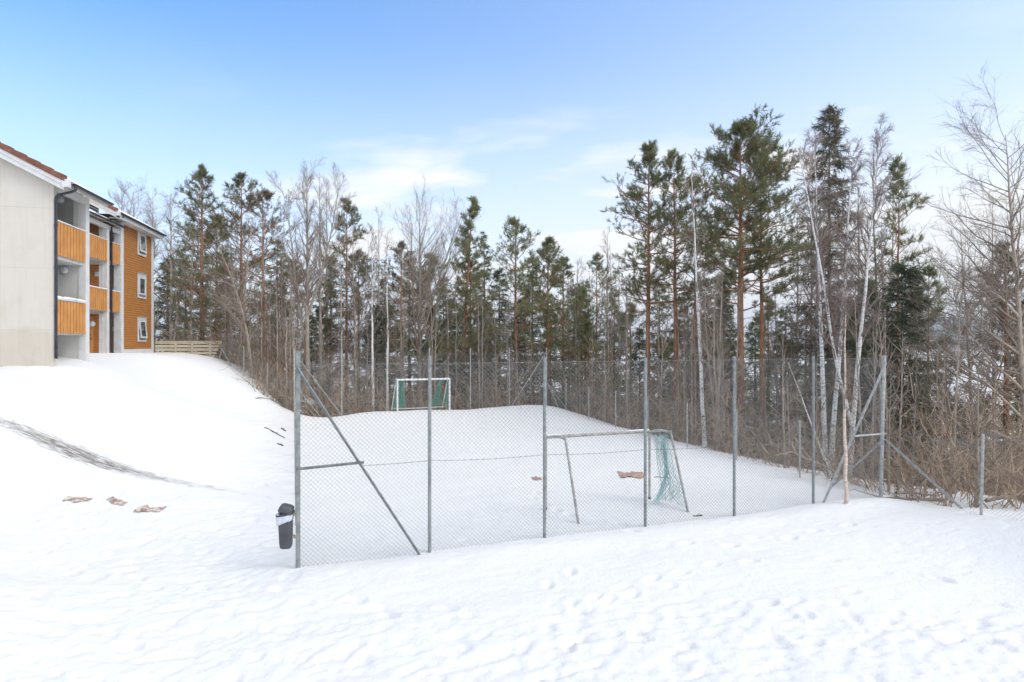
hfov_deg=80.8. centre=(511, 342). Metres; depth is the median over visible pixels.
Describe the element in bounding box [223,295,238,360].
sapling
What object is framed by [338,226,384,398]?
bare tree
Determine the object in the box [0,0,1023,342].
sky
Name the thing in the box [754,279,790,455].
bare tree
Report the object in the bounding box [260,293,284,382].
sapling
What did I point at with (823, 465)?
fallen branch
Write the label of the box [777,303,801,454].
bare tree
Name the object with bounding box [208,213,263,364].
bare tree
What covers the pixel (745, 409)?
sapling
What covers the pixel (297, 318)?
sapling
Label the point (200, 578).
ground
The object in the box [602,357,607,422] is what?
sapling
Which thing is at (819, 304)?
birch tree
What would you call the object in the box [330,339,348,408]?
sapling
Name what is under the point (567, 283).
bare tree
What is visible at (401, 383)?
football goal
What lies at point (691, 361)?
sapling
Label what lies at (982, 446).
chain link fence
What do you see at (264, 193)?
pine tree
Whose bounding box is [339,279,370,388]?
sapling
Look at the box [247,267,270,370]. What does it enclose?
sapling
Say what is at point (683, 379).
sapling
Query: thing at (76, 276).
apartment building
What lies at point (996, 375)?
sapling
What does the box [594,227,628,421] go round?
bare tree
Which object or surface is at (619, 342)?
bare tree
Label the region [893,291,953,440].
spruce tree
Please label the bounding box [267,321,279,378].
sapling
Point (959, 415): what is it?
sapling
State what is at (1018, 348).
birch tree
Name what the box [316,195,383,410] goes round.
pine tree
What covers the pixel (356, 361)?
sapling
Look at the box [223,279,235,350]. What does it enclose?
sapling
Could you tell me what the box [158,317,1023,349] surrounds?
hills
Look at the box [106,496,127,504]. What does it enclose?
cardboard sheet
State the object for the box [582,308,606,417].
sapling
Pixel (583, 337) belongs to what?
spruce tree
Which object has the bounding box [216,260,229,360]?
bare tree
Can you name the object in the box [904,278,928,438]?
bare tree
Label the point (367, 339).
sapling
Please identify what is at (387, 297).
birch tree
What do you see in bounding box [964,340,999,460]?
sapling
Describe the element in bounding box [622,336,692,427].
pine tree
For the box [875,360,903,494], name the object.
sapling
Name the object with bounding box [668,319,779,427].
pine tree
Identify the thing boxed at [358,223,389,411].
birch tree
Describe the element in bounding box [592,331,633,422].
spruce tree
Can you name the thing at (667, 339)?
pine tree
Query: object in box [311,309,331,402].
sapling
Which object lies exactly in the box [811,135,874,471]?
birch tree
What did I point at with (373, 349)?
sapling
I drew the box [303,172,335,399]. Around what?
bare tree
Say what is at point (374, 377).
sapling
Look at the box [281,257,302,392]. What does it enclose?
sapling
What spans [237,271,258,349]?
sapling
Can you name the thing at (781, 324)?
spruce tree
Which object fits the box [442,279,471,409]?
sapling
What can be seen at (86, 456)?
path
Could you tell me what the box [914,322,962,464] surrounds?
bare tree
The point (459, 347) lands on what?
spruce tree
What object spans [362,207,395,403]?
bare tree
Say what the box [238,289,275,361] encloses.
spruce tree
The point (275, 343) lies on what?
sapling
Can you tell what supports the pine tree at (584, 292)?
on the ground
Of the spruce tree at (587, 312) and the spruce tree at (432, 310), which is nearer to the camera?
the spruce tree at (587, 312)
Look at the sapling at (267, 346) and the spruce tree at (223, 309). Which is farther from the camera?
the spruce tree at (223, 309)
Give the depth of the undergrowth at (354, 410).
38.76 m
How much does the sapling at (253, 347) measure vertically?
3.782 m
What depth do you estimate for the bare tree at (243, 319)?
37.96 m
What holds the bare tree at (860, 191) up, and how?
on the ground
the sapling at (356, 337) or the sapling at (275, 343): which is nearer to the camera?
the sapling at (275, 343)
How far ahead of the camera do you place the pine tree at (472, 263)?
57.71 m
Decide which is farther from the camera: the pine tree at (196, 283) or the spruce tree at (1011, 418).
the pine tree at (196, 283)
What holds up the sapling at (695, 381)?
on the ground
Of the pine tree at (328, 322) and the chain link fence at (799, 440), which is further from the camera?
the pine tree at (328, 322)
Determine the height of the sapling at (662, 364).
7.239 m
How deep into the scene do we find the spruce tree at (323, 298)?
59.80 m
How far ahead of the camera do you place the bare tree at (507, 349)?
41.97 m
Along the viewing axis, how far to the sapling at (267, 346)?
38.52 m
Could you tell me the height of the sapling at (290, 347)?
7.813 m
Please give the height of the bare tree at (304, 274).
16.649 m
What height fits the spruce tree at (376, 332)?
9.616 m
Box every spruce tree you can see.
[154,258,189,351]
[156,246,213,351]
[193,320,211,354]
[207,258,253,359]
[207,321,231,359]
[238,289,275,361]
[251,239,316,388]
[263,326,285,383]
[295,256,361,402]
[301,318,330,395]
[343,303,409,413]
[363,275,405,406]
[370,262,439,409]
[405,307,457,409]
[405,333,456,409]
[411,276,466,406]
[433,307,488,408]
[455,336,489,409]
[460,314,503,408]
[463,231,510,402]
[481,267,520,403]
[494,289,559,405]
[494,302,538,405]
[501,257,565,401]
[529,312,571,408]
[550,304,623,422]
[556,283,599,411]
[592,295,641,421]
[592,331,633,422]
[620,327,661,428]
[623,282,692,436]
[662,312,730,442]
[679,295,748,442]
[698,294,757,441]
[710,338,756,450]
[713,291,750,412]
[720,321,787,452]
[748,308,818,451]
[766,102,905,462]
[802,276,924,470]
[836,258,974,481]
[838,313,885,459]
[842,331,934,462]
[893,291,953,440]
[984,317,1023,469]
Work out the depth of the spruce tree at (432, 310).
57.98 m
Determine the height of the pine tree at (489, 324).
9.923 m
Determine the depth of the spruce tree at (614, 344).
57.90 m
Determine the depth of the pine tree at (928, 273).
33.85 m
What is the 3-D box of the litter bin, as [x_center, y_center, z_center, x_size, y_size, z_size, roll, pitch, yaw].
[-4.271,3.470,11.422,0.374,0.839,0.300,0,0,-8]
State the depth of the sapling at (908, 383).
20.78 m
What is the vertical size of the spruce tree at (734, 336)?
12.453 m
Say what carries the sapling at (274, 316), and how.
on the ground
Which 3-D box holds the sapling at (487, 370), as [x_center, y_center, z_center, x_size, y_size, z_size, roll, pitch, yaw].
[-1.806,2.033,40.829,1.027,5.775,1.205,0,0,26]
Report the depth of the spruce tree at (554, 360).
49.91 m
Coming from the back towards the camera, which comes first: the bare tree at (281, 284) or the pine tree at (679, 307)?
the pine tree at (679, 307)
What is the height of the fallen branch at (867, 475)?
1.110 m
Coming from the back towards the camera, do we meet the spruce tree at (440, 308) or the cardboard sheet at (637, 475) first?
the spruce tree at (440, 308)
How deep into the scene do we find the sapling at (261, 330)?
38.71 m
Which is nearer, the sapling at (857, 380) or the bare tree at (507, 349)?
the sapling at (857, 380)
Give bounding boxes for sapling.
[216,277,246,349]
[221,259,236,357]
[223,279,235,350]
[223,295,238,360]
[226,288,247,345]
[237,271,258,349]
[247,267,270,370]
[248,259,276,376]
[249,325,258,367]
[252,326,264,373]
[256,276,278,372]
[256,281,282,350]
[256,312,272,371]
[258,282,294,382]
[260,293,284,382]
[264,280,291,391]
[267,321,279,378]
[268,293,301,406]
[270,285,292,371]
[271,316,281,371]
[274,288,290,380]
[278,289,301,407]
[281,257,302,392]
[281,299,304,356]
[281,303,306,388]
[283,277,310,362]
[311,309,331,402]
[322,297,347,405]
[327,309,352,410]
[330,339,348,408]
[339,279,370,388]
[340,280,370,399]
[341,278,388,411]
[350,327,361,407]
[366,311,385,383]
[368,349,382,409]
[377,301,399,391]
[383,277,412,378]
[389,303,402,395]
[390,292,420,409]
[391,301,409,410]
[412,281,450,404]
[420,293,450,406]
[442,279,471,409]
[471,277,495,407]
[471,344,488,400]
[476,334,491,407]
[484,324,499,398]
[498,309,518,404]
[508,337,525,405]
[517,283,544,403]
[535,340,542,404]
[573,338,584,413]
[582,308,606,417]
[591,281,620,420]
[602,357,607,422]
[611,290,639,428]
[622,358,637,409]
[638,326,656,403]
[647,302,680,428]
[664,302,690,440]
[674,316,694,442]
[679,283,711,443]
[686,317,699,435]
[704,354,725,428]
[705,307,729,450]
[710,309,736,445]
[712,283,760,414]
[739,370,752,452]
[758,316,799,466]
[775,367,799,466]
[797,333,833,469]
[826,277,878,475]
[853,318,898,479]
[858,289,916,469]
[861,304,907,490]
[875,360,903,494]
[879,324,924,490]
[898,353,933,495]
[915,394,932,470]
[923,403,940,487]
[925,348,966,468]
[929,277,990,493]
[944,367,971,460]
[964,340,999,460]
[971,352,1008,495]
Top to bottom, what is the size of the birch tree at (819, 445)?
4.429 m
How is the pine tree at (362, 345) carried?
on the ground
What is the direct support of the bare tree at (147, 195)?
on the ground
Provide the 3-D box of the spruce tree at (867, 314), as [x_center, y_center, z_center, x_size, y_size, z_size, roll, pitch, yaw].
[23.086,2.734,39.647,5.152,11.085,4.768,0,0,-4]
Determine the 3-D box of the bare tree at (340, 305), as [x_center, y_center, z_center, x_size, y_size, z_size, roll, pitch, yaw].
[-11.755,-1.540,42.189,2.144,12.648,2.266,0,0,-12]
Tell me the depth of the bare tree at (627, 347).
41.91 m
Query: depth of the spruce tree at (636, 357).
41.96 m
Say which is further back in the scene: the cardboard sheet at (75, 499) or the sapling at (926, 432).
the sapling at (926, 432)
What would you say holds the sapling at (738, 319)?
on the ground
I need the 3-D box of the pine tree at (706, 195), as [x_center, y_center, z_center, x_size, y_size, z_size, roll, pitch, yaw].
[11.883,-2.095,36.407,7.087,16.908,7.177,0,0,0]
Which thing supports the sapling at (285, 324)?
on the ground
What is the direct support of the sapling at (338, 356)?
on the ground
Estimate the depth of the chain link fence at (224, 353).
36.24 m
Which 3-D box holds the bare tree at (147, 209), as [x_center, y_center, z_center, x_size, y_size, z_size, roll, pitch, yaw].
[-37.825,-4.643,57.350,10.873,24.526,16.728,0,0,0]
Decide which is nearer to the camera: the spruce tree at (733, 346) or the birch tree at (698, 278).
the birch tree at (698, 278)
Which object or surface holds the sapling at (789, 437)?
on the ground
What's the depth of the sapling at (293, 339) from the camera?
38.98 m
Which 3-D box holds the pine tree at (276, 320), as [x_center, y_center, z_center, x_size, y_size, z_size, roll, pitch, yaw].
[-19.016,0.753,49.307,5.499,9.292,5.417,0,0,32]
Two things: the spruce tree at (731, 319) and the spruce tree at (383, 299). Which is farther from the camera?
the spruce tree at (383, 299)
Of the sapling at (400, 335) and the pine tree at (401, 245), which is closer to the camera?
the sapling at (400, 335)
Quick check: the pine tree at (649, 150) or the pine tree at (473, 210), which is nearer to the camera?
the pine tree at (649, 150)
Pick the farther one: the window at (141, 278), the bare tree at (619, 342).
the bare tree at (619, 342)
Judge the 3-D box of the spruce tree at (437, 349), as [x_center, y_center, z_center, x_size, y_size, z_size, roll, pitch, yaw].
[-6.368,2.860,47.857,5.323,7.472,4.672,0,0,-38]
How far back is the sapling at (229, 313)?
40.60 m
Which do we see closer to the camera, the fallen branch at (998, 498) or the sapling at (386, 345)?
the fallen branch at (998, 498)
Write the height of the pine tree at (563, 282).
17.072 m
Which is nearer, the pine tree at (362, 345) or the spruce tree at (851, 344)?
the spruce tree at (851, 344)
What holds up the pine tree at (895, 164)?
on the ground
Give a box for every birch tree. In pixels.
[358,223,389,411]
[374,228,398,409]
[676,161,719,446]
[783,110,901,475]
[786,359,847,474]
[787,129,853,471]
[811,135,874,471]
[824,258,865,503]
[860,67,1023,449]
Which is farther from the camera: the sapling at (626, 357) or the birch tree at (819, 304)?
the sapling at (626, 357)
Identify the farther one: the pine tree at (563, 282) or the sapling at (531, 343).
the pine tree at (563, 282)
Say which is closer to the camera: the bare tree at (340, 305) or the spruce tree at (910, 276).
the spruce tree at (910, 276)
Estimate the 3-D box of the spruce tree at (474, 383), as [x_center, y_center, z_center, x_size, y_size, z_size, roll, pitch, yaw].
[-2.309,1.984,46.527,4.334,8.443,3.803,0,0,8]
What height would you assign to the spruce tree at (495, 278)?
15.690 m
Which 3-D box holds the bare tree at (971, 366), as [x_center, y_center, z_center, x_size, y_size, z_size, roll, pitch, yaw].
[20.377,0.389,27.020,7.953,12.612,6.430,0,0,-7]
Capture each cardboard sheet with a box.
[62,496,92,502]
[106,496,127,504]
[133,505,166,511]
[617,471,643,478]
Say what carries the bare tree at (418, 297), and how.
on the ground
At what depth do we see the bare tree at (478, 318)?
41.97 m
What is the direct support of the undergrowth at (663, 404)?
on the ground
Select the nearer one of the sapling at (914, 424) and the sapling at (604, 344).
the sapling at (914, 424)
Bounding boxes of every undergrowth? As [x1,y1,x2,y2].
[154,284,355,411]
[177,322,1022,444]
[218,324,574,416]
[541,329,1023,510]
[848,392,1023,500]
[877,433,1023,499]
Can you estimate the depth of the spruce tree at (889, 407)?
39.67 m
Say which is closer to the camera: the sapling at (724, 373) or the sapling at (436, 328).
the sapling at (724, 373)
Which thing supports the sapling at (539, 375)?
on the ground
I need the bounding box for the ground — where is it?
[0,348,1023,681]
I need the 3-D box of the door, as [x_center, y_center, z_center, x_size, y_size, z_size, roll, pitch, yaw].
[-23.632,-0.375,32.939,1.200,2.150,0.104,0,0,-13]
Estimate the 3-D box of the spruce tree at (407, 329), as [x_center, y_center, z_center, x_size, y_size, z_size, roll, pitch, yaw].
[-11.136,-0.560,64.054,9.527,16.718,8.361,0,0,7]
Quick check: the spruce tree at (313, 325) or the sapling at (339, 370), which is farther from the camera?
the spruce tree at (313, 325)
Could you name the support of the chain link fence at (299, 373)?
on the ground
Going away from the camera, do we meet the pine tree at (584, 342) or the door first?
the door
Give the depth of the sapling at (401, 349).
43.08 m
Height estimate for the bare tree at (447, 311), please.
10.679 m
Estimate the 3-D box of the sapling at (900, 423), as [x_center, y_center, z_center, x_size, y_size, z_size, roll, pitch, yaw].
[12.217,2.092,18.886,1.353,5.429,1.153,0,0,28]
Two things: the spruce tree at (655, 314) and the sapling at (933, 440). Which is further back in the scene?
the spruce tree at (655, 314)
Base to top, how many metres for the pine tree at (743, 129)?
17.822 m
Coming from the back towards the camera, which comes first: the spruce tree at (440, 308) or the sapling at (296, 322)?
the spruce tree at (440, 308)
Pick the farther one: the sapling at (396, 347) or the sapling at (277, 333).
the sapling at (396, 347)
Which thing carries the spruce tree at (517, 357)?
on the ground
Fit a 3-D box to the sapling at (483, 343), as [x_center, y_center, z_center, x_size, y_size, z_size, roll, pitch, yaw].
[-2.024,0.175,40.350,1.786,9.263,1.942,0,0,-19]
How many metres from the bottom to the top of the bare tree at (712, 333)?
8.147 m
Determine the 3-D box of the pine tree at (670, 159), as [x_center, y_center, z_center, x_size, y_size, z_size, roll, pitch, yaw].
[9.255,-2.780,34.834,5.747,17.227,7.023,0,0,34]
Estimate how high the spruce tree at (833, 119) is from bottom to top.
20.171 m
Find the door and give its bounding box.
[89,317,92,352]
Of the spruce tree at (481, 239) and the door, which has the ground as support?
the spruce tree at (481, 239)
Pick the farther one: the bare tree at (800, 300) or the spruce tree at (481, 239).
the spruce tree at (481, 239)
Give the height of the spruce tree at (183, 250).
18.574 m
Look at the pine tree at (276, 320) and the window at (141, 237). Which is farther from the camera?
the pine tree at (276, 320)
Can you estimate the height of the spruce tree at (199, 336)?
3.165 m
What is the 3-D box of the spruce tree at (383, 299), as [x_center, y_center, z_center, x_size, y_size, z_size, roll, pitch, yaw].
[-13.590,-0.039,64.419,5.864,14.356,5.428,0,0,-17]
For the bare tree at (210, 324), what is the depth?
45.95 m
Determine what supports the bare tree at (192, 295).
on the ground
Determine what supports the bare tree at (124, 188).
on the ground
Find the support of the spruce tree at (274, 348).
on the ground
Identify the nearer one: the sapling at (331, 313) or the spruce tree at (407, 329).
the sapling at (331, 313)
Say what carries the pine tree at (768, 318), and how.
on the ground
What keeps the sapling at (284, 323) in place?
on the ground
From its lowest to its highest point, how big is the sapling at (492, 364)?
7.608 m
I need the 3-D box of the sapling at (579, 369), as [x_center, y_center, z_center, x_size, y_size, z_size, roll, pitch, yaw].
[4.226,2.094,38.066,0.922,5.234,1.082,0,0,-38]
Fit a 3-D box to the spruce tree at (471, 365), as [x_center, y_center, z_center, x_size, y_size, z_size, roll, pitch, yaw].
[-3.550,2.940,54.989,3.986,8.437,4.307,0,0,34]
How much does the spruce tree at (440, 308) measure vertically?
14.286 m
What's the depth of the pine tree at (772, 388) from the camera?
40.20 m
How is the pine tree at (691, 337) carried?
on the ground
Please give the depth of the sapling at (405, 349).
40.76 m
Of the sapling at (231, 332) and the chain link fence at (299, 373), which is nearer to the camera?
the chain link fence at (299, 373)
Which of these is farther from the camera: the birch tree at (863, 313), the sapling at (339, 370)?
the sapling at (339, 370)
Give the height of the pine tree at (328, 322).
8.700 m
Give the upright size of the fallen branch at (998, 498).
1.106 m
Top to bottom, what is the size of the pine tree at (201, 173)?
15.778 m
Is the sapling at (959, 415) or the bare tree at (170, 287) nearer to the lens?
the sapling at (959, 415)
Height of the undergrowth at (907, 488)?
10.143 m
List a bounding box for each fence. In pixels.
[155,341,221,357]
[219,334,293,410]
[294,348,546,415]
[294,381,320,524]
[296,351,886,567]
[547,380,883,495]
[884,428,1023,520]
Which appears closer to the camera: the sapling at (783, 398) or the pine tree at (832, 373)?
the sapling at (783, 398)
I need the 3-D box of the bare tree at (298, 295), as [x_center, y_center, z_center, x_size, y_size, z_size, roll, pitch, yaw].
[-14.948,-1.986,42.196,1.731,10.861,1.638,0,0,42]
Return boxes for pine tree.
[154,163,253,354]
[159,212,270,362]
[172,171,291,360]
[214,185,317,367]
[248,257,325,381]
[254,297,312,382]
[288,307,364,406]
[312,248,398,407]
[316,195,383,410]
[343,326,405,398]
[349,304,432,404]
[350,239,436,387]
[383,252,458,387]
[399,195,520,409]
[421,309,467,399]
[425,258,517,393]
[453,305,528,405]
[467,215,576,404]
[485,234,602,405]
[517,256,625,408]
[548,321,622,415]
[551,286,623,412]
[570,252,629,415]
[589,302,665,420]
[590,139,732,427]
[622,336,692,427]
[627,148,728,436]
[641,319,709,432]
[650,291,697,427]
[651,173,767,438]
[667,329,746,428]
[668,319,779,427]
[674,103,834,454]
[705,139,844,456]
[727,298,798,450]
[744,333,819,454]
[756,304,847,457]
[793,292,892,460]
[840,151,946,439]
[888,263,964,447]
[913,335,989,450]
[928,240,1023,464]
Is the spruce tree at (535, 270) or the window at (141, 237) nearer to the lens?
the window at (141, 237)
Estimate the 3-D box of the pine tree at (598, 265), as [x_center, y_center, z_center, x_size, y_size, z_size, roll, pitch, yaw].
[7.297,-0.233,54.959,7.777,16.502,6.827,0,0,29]
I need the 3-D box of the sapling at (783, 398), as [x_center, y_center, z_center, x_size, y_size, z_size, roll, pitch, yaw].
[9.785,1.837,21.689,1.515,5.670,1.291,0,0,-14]
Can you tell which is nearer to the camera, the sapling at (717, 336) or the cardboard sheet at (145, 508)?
the cardboard sheet at (145, 508)
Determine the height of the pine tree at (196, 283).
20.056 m
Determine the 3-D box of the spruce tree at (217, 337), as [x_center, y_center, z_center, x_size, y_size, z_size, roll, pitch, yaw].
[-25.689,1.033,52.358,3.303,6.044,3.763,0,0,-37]
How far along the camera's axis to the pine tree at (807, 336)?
41.95 m
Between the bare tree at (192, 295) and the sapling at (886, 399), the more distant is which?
the bare tree at (192, 295)
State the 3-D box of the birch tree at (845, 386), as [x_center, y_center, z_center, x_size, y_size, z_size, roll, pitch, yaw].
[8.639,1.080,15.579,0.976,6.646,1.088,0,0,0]
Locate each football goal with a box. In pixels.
[391,377,449,411]
[546,429,688,523]
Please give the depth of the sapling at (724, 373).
29.48 m
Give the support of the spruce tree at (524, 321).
on the ground
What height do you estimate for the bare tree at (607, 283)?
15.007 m
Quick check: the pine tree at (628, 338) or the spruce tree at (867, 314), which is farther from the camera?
the pine tree at (628, 338)
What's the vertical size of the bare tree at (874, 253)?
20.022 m
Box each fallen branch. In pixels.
[774,438,860,486]
[824,484,943,501]
[831,464,922,486]
[895,473,958,496]
[985,478,1023,502]
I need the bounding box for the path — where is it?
[10,423,163,479]
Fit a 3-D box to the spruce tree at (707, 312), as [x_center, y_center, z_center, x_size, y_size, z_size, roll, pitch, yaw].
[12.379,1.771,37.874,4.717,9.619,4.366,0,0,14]
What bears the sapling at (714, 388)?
on the ground
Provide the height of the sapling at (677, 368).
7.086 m
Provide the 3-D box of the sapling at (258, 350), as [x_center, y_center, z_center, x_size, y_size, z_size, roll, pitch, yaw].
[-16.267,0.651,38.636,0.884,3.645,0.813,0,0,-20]
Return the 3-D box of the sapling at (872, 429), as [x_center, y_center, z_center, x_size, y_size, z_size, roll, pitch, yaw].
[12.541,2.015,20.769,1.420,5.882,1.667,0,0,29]
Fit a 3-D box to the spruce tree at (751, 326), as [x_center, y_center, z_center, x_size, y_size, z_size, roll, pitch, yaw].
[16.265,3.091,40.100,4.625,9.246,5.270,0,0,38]
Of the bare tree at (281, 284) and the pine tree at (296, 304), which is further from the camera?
the pine tree at (296, 304)
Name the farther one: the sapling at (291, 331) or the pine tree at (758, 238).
the sapling at (291, 331)
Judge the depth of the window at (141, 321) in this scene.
37.79 m
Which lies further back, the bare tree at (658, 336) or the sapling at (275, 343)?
the bare tree at (658, 336)
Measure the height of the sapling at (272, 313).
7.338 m
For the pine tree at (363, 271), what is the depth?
61.87 m
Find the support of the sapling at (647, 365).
on the ground
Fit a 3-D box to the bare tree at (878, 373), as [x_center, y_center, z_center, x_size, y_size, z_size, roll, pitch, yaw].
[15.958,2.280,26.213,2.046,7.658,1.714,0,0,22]
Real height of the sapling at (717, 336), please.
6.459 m
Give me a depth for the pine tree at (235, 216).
47.44 m
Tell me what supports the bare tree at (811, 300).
on the ground
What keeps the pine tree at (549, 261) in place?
on the ground
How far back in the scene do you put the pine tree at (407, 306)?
58.98 m
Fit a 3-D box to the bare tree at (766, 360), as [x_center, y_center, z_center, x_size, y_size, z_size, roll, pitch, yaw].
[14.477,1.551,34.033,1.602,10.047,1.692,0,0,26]
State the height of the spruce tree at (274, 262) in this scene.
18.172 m
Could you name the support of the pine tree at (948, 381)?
on the ground
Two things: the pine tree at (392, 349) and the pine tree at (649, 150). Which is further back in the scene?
the pine tree at (392, 349)
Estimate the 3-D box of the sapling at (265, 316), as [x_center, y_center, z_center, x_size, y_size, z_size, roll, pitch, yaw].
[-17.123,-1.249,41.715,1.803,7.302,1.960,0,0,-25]
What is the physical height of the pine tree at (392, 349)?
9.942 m
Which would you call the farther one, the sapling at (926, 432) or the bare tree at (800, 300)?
the bare tree at (800, 300)
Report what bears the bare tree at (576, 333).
on the ground
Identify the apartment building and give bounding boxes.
[0,141,166,366]
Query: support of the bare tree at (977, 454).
on the ground
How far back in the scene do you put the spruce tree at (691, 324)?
47.50 m
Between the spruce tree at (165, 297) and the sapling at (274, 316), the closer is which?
the sapling at (274, 316)
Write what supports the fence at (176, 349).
on the ground
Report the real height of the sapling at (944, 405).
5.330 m
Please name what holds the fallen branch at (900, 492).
on the ground
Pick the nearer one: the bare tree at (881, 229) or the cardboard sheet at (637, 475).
the cardboard sheet at (637, 475)
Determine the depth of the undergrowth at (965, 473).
20.16 m
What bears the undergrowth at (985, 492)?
on the ground
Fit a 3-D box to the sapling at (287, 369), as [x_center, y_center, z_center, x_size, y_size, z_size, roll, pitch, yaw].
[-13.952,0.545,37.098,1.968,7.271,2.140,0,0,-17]
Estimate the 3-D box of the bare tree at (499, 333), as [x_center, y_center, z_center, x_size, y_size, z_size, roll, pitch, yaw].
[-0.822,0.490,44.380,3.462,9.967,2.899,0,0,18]
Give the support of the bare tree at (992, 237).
on the ground
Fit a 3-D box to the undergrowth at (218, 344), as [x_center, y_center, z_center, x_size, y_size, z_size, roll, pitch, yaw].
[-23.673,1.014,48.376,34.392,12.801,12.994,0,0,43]
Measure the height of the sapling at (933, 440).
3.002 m
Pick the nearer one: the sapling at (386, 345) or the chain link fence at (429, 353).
the chain link fence at (429, 353)
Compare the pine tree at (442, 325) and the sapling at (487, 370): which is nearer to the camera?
the sapling at (487, 370)
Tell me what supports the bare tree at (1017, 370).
on the ground
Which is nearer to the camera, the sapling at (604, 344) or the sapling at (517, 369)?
the sapling at (604, 344)
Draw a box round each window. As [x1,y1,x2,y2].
[137,231,146,256]
[137,272,146,298]
[137,316,147,341]
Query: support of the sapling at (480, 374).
on the ground
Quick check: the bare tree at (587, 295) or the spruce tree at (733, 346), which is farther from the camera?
the bare tree at (587, 295)
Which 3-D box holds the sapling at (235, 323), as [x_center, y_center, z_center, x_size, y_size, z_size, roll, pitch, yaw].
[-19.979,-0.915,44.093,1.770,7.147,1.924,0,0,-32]
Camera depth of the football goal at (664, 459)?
16.03 m
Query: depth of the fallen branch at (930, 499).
16.82 m
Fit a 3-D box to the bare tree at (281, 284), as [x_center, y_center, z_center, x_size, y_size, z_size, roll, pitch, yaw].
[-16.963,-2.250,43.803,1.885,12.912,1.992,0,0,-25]
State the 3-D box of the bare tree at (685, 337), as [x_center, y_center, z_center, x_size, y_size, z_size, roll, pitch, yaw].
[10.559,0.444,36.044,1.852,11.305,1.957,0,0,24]
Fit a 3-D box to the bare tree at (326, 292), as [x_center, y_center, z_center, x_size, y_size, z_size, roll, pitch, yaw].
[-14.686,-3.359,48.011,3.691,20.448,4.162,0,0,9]
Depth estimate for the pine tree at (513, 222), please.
44.87 m
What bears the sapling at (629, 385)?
on the ground
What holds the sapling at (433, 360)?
on the ground
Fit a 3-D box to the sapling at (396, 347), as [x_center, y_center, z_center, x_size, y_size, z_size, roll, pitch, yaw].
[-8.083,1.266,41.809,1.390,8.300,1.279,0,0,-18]
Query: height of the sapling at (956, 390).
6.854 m
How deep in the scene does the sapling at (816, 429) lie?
24.09 m
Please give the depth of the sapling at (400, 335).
42.83 m
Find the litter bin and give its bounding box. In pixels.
[276,503,295,548]
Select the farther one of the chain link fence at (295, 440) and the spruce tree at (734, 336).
the spruce tree at (734, 336)
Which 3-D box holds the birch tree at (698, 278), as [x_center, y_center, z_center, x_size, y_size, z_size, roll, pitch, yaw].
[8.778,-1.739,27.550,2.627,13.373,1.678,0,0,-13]
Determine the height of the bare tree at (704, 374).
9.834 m
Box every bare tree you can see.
[104,175,188,322]
[107,179,161,240]
[142,187,181,352]
[154,181,209,351]
[165,196,222,347]
[192,226,289,378]
[197,245,220,347]
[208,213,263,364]
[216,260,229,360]
[264,154,361,397]
[269,227,288,374]
[289,240,303,350]
[298,176,347,405]
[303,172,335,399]
[330,232,356,407]
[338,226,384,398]
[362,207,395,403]
[376,175,484,408]
[440,277,461,398]
[472,291,489,408]
[483,285,518,406]
[502,310,513,404]
[557,271,586,410]
[563,258,609,395]
[570,282,584,412]
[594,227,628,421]
[602,246,625,423]
[603,259,645,423]
[612,283,642,427]
[638,246,689,432]
[677,260,696,441]
[678,269,747,450]
[682,277,734,402]
[704,259,736,447]
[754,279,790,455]
[754,294,781,447]
[772,198,814,457]
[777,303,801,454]
[780,134,822,458]
[826,171,883,447]
[847,142,938,448]
[852,210,1023,449]
[859,308,906,476]
[870,213,905,354]
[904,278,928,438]
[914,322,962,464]
[946,360,1023,506]
[974,195,1021,477]
[988,271,1023,468]
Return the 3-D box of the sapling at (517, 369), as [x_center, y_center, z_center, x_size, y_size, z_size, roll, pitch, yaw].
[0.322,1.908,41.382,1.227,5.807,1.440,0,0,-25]
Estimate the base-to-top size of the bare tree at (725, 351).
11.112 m
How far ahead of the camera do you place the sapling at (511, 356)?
43.50 m

